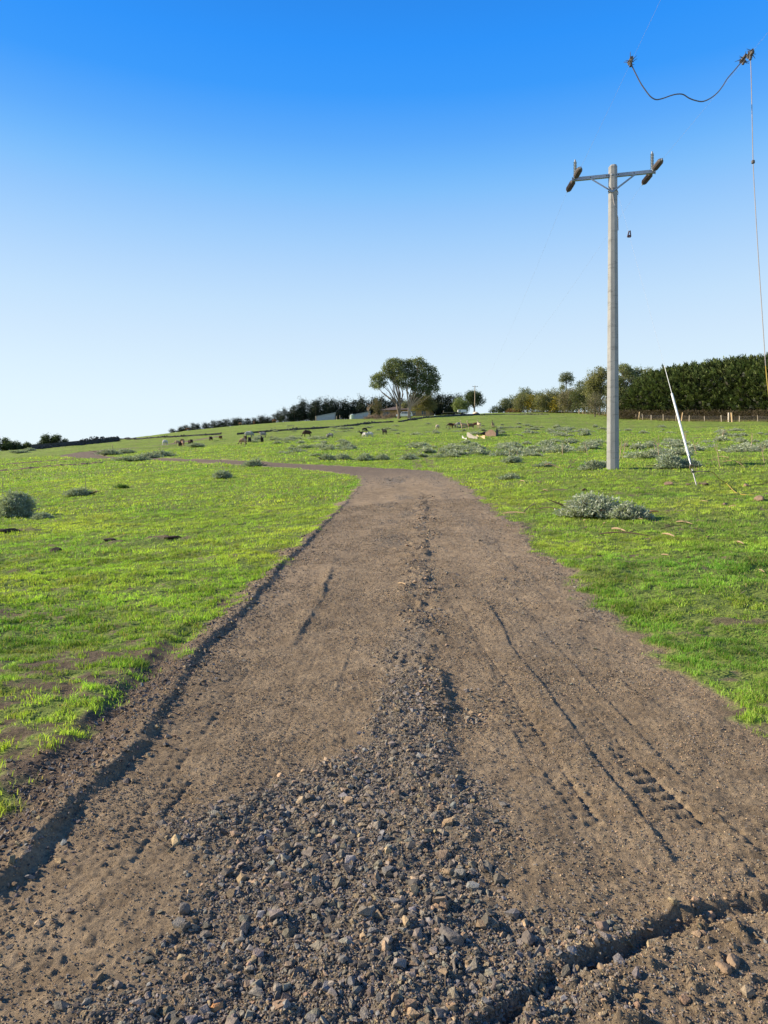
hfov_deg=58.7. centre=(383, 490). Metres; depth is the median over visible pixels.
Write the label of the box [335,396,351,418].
conifer
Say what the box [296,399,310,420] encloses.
conifer
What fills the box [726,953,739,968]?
rock
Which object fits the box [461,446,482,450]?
cut weed
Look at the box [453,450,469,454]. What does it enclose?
cut weed
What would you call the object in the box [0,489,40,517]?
shrub
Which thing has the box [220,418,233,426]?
conifer
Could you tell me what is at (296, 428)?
stone wall
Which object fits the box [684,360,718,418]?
cypress
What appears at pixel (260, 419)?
conifer
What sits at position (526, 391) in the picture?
tree
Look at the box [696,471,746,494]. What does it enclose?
earth cable
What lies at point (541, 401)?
tree
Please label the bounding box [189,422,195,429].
conifer
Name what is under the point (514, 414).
stone wall
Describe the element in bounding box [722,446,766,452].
cut weed
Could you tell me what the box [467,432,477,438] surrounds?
metal sheet
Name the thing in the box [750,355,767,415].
cypress
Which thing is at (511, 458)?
shrub
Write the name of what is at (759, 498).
rock
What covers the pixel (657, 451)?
cut weed
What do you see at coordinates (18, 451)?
shrub
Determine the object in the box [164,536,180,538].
rock
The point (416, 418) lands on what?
stone wall
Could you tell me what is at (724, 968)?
rock
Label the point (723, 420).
dry grass
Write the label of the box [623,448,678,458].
shrub
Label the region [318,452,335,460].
shrub
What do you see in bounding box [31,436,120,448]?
stone wall
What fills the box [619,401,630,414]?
cypress
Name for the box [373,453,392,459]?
shrub
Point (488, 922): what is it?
gravel
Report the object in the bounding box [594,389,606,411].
tree
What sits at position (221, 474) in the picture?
shrub
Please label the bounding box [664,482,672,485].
rock
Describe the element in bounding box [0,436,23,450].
bush
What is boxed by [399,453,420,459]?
shrub
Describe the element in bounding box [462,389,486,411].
tree
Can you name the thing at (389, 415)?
shrub
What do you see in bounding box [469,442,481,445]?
cut weed
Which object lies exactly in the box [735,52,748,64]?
line clamp
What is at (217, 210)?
sky
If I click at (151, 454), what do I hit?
shrub
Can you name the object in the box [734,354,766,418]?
cypress
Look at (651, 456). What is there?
cut weed
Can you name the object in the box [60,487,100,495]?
shrub
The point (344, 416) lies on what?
conifer
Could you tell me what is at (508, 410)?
shrub
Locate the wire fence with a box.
[532,409,757,421]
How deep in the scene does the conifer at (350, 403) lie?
247.88 m
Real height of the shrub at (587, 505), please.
0.646 m
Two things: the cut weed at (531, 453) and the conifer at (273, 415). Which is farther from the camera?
the conifer at (273, 415)
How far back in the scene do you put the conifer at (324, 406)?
245.60 m
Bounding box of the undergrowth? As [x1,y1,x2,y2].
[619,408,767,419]
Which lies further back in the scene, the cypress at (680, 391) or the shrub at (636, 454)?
the cypress at (680, 391)
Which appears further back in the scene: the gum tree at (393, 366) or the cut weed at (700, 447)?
the gum tree at (393, 366)
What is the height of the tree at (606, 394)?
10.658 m
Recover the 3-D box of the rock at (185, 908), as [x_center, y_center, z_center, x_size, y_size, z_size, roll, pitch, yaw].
[-0.728,1.531,2.499,0.038,0.047,0.041,0,0,-7]
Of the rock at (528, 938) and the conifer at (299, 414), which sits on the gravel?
the rock at (528, 938)
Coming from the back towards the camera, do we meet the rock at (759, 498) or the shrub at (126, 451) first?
the shrub at (126, 451)
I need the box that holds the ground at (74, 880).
[0,412,767,1023]
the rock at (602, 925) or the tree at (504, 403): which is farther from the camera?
the tree at (504, 403)
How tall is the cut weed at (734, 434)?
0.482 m
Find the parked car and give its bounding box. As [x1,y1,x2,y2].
[396,411,412,417]
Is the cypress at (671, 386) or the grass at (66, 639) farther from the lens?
the cypress at (671, 386)
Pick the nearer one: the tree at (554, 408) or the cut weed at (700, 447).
the cut weed at (700, 447)
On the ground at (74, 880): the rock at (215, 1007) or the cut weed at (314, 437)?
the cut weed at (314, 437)
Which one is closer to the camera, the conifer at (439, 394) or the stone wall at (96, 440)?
the stone wall at (96, 440)
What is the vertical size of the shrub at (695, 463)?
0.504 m
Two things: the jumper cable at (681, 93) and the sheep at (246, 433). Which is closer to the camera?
the jumper cable at (681, 93)
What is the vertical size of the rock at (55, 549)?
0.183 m
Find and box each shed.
[316,412,335,420]
[349,411,370,418]
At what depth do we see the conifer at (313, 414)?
245.11 m
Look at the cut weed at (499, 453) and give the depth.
48.58 m
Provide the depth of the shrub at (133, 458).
76.28 m
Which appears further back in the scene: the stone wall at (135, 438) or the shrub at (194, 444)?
the stone wall at (135, 438)
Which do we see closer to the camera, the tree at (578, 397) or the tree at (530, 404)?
the tree at (578, 397)
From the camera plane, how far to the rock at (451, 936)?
2.32 m
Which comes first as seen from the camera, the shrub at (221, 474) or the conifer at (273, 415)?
the shrub at (221, 474)
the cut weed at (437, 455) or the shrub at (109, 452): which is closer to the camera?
the cut weed at (437, 455)
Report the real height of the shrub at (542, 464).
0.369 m
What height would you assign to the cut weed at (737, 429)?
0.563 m
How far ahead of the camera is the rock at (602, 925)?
2.41 m
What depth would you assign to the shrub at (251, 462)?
50.27 m
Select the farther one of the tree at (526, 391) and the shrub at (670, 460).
the tree at (526, 391)
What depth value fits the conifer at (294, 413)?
246.03 m
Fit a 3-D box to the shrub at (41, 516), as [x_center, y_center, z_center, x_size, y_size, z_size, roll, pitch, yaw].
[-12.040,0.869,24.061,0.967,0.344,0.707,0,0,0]
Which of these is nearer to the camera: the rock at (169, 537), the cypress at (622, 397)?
the rock at (169, 537)
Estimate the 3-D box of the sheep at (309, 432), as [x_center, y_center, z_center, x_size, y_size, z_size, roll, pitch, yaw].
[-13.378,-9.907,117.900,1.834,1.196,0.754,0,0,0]
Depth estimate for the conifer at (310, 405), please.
248.13 m
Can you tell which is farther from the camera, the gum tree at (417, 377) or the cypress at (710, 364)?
the gum tree at (417, 377)
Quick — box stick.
[599,526,647,535]
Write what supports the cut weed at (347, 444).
on the ground at (74, 880)
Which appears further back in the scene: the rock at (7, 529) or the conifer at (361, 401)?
the conifer at (361, 401)
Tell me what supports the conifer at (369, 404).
on the ground at (74, 880)
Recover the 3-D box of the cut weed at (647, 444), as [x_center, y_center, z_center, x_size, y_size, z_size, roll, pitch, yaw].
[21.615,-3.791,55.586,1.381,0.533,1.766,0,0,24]
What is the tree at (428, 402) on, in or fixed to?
on the ground at (74, 880)
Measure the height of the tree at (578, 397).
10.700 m
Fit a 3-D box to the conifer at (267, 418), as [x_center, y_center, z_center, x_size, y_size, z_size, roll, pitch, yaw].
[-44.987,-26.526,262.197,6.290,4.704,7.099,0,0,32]
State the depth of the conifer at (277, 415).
248.09 m
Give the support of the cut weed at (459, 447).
on the ground at (74, 880)
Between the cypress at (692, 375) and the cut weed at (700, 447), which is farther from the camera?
the cypress at (692, 375)
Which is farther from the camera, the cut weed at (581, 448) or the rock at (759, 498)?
the cut weed at (581, 448)
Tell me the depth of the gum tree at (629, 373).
174.65 m
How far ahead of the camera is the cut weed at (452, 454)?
51.00 m
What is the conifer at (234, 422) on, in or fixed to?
on the ground at (74, 880)
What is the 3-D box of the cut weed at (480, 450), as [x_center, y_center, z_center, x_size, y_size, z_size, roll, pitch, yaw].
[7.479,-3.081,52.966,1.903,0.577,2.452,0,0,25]
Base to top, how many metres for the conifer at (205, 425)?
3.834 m
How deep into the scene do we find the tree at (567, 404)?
205.59 m
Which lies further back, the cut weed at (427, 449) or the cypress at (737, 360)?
the cypress at (737, 360)
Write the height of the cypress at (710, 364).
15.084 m
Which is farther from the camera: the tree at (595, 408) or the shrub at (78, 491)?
the tree at (595, 408)
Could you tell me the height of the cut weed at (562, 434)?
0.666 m
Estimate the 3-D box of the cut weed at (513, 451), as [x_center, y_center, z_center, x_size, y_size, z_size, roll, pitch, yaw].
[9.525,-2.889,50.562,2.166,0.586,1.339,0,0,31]
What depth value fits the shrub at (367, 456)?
51.50 m
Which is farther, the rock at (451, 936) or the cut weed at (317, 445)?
the cut weed at (317, 445)
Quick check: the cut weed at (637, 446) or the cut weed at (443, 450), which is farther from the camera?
the cut weed at (443, 450)
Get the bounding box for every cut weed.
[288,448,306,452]
[296,443,312,447]
[306,436,318,438]
[313,443,326,447]
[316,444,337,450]
[339,440,351,444]
[339,442,357,448]
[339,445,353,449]
[412,442,428,446]
[416,446,435,452]
[428,453,444,457]
[438,448,448,452]
[440,443,469,449]
[445,453,461,456]
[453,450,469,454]
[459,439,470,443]
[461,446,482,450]
[467,447,492,454]
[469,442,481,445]
[488,450,513,455]
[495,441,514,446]
[497,445,508,449]
[505,448,522,454]
[516,451,543,455]
[517,447,528,452]
[530,446,549,452]
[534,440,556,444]
[535,442,557,448]
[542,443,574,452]
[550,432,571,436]
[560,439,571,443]
[575,445,589,450]
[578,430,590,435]
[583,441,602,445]
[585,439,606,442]
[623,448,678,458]
[629,442,646,449]
[644,442,656,446]
[644,449,666,456]
[644,454,659,457]
[663,441,684,447]
[665,446,695,455]
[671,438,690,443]
[688,444,707,449]
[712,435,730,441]
[718,444,744,451]
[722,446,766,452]
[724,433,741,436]
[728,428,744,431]
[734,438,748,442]
[736,443,756,447]
[756,441,767,448]
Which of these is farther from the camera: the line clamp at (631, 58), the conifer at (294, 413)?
the conifer at (294, 413)
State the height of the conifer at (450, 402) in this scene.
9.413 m
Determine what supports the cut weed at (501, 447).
on the ground at (74, 880)
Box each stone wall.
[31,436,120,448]
[120,432,221,439]
[237,421,393,434]
[398,413,479,421]
[481,413,546,414]
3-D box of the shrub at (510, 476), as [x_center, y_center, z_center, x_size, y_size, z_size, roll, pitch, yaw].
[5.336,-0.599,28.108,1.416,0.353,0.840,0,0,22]
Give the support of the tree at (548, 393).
on the ground at (74, 880)
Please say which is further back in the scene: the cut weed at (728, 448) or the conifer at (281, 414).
the conifer at (281, 414)
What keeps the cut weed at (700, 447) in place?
on the ground at (74, 880)
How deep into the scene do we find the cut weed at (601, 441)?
68.96 m
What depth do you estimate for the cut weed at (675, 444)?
53.85 m
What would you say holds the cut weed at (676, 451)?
on the ground at (74, 880)
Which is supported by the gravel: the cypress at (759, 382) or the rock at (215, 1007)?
the rock at (215, 1007)
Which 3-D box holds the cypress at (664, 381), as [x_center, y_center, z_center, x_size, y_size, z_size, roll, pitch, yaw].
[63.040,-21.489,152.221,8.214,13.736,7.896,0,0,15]
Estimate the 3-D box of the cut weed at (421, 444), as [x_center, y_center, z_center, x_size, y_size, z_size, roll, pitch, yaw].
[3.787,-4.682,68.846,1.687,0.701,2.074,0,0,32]
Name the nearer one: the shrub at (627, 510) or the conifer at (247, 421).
the shrub at (627, 510)
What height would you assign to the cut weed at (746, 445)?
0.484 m
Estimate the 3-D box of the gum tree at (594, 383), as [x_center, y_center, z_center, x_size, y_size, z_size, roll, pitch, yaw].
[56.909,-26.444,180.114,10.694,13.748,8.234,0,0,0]
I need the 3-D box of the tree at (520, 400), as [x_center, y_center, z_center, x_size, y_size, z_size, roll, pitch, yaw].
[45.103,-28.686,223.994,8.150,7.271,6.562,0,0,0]
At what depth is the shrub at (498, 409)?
231.55 m
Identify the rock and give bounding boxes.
[0,528,21,532]
[50,547,61,552]
[103,538,115,541]
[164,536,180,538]
[179,902,190,914]
[210,1002,222,1011]
[407,879,419,885]
[439,926,463,946]
[521,930,535,945]
[595,921,608,930]
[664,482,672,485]
[715,961,731,974]
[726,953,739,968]
[753,495,764,500]
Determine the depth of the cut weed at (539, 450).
52.86 m
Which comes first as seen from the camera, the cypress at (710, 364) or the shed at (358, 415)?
the cypress at (710, 364)
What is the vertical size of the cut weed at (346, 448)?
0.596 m
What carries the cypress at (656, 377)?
on the ground at (74, 880)
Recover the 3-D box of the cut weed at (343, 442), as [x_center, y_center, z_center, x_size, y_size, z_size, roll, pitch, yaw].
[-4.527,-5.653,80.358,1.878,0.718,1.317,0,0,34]
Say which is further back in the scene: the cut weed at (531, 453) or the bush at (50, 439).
the bush at (50, 439)
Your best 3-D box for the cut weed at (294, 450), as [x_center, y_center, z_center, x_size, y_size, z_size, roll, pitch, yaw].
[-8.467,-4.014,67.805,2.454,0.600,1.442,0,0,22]
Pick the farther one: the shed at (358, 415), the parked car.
the shed at (358, 415)
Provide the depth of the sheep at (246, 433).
136.08 m
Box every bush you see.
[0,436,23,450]
[13,441,32,449]
[36,432,68,443]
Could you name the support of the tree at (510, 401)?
on the ground at (74, 880)
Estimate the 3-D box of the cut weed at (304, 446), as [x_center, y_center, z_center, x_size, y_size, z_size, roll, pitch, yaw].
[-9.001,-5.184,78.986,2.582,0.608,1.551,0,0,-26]
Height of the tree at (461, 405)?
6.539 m
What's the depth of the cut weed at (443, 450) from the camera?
55.24 m
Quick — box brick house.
[380,406,435,417]
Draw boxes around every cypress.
[619,391,632,414]
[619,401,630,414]
[623,384,638,416]
[627,377,646,414]
[634,372,656,415]
[636,370,662,417]
[644,368,666,418]
[652,364,672,417]
[657,363,683,418]
[663,361,690,416]
[675,361,698,418]
[677,361,708,417]
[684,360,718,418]
[695,358,725,417]
[698,357,731,417]
[708,355,742,417]
[719,353,751,417]
[725,354,758,415]
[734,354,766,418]
[742,352,767,418]
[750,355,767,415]
[760,365,767,418]
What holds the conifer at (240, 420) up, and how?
on the ground at (74, 880)
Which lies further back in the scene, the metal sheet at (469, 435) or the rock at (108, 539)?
the metal sheet at (469, 435)
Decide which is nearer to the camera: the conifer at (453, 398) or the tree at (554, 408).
the tree at (554, 408)
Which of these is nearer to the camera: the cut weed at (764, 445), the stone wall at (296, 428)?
the cut weed at (764, 445)
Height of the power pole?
13.245 m
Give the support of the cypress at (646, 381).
on the ground at (74, 880)
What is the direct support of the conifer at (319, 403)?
on the ground at (74, 880)
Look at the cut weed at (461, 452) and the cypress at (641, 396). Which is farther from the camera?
the cypress at (641, 396)
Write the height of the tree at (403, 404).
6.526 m
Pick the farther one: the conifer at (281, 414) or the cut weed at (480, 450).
the conifer at (281, 414)
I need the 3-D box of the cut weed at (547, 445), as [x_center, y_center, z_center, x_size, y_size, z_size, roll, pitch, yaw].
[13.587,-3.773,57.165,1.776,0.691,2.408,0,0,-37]
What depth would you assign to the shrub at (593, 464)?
29.21 m
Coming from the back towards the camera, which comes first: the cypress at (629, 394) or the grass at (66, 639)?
the cypress at (629, 394)
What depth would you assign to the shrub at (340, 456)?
53.68 m
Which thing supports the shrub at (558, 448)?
on the ground at (74, 880)
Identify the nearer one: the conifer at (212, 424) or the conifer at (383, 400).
the conifer at (383, 400)
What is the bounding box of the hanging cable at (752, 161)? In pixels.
[750,61,767,388]
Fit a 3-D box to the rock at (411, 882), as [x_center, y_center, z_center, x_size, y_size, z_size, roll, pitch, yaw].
[0.116,1.529,2.661,0.052,0.042,0.052,0,0,-2]
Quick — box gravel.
[0,474,767,1023]
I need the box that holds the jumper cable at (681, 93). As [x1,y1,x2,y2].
[631,60,742,101]
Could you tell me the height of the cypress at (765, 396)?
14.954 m
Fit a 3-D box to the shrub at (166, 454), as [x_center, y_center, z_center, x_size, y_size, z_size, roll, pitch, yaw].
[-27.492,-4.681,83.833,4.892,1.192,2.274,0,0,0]
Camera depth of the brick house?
238.18 m
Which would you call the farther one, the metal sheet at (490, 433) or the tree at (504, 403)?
the tree at (504, 403)
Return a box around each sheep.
[238,438,247,443]
[244,431,253,437]
[301,430,311,436]
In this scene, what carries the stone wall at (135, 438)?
on the ground at (74, 880)
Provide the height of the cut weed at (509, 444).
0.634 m
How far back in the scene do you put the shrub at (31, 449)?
148.11 m
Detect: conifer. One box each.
[178,425,189,431]
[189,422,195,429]
[200,422,212,428]
[207,420,218,427]
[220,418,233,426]
[226,417,238,425]
[236,417,246,425]
[243,417,251,424]
[251,414,267,423]
[261,415,271,423]
[268,414,277,422]
[274,410,281,421]
[278,407,288,421]
[286,405,301,421]
[293,402,306,420]
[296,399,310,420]
[303,401,313,420]
[307,399,323,420]
[308,396,323,419]
[316,395,330,414]
[317,399,337,419]
[332,400,344,418]
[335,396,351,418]
[342,400,352,418]
[347,397,356,418]
[352,393,368,413]
[361,398,375,414]
[373,394,388,415]
[431,393,444,414]
[433,392,445,414]
[435,394,452,414]
[444,393,454,414]
[447,393,459,414]
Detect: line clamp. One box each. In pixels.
[626,52,635,66]
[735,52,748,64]
[746,48,754,60]
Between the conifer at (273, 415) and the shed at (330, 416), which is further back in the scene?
the conifer at (273, 415)
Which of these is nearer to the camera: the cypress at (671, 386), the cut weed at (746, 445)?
the cut weed at (746, 445)
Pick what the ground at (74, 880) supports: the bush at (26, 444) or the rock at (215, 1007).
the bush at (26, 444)
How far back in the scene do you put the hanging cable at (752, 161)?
19.98 m
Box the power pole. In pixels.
[566,151,662,469]
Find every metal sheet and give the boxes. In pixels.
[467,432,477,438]
[485,430,495,436]
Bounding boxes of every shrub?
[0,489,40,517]
[7,449,31,453]
[23,448,36,450]
[29,511,54,519]
[60,487,100,495]
[93,448,124,454]
[111,454,152,460]
[114,483,129,487]
[117,448,137,453]
[133,451,163,457]
[151,450,179,456]
[186,442,204,446]
[210,469,232,477]
[241,457,266,466]
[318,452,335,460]
[333,453,352,459]
[354,452,373,460]
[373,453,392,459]
[383,408,396,417]
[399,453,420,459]
[488,405,508,412]
[501,455,522,462]
[505,407,524,412]
[533,460,554,466]
[545,490,621,516]
[577,459,606,469]
[599,500,658,519]
[648,452,685,468]
[682,457,705,467]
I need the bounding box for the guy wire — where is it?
[619,199,696,484]
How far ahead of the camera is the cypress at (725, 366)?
141.14 m
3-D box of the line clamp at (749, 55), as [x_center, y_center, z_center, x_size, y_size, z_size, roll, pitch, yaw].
[10.831,-12.868,20.142,0.256,0.339,0.454,0,0,27]
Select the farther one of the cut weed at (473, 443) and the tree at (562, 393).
the tree at (562, 393)
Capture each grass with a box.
[0,425,767,816]
[535,411,767,421]
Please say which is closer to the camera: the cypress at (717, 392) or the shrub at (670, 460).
the shrub at (670, 460)
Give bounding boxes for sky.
[0,0,767,444]
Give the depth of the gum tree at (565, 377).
227.51 m
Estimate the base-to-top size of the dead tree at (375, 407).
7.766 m
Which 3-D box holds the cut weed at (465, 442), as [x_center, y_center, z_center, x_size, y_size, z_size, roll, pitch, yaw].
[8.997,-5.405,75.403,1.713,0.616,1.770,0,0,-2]
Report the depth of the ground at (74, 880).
4.45 m
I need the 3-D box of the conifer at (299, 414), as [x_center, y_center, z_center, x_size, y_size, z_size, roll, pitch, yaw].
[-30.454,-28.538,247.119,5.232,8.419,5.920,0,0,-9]
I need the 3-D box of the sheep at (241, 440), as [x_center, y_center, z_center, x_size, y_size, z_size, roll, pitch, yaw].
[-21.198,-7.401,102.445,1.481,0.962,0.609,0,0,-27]
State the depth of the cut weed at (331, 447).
70.49 m
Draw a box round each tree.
[369,357,408,418]
[371,396,383,416]
[399,356,441,417]
[401,400,407,408]
[412,395,438,415]
[450,396,470,413]
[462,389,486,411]
[498,397,514,410]
[508,394,520,409]
[511,392,532,412]
[514,387,538,405]
[523,394,538,412]
[530,393,552,412]
[536,386,558,412]
[548,397,564,412]
[554,386,582,412]
[556,389,570,412]
[558,371,575,389]
[568,379,597,413]
[580,366,606,413]
[582,390,606,416]
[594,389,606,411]
[602,384,624,406]
[606,362,653,400]
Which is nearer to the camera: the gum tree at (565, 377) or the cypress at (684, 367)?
the cypress at (684, 367)
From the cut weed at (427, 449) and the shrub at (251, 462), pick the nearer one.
the shrub at (251, 462)
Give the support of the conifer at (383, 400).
on the ground at (74, 880)
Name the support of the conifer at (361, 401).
on the ground at (74, 880)
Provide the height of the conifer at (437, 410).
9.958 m
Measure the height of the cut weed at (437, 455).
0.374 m
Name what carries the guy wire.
attached to the power pole
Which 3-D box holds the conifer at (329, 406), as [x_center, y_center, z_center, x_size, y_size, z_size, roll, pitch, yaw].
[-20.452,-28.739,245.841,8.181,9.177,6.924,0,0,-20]
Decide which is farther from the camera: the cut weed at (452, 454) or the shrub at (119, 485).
the cut weed at (452, 454)
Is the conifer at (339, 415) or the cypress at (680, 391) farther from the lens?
the conifer at (339, 415)
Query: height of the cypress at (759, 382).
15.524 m
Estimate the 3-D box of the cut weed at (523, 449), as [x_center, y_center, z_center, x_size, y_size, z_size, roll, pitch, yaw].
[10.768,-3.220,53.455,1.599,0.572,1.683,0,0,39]
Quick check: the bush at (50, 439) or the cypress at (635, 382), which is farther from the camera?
the bush at (50, 439)
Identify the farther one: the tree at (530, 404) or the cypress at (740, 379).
the tree at (530, 404)
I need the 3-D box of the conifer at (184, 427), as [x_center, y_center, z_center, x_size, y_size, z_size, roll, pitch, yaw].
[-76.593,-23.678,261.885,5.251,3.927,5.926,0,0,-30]

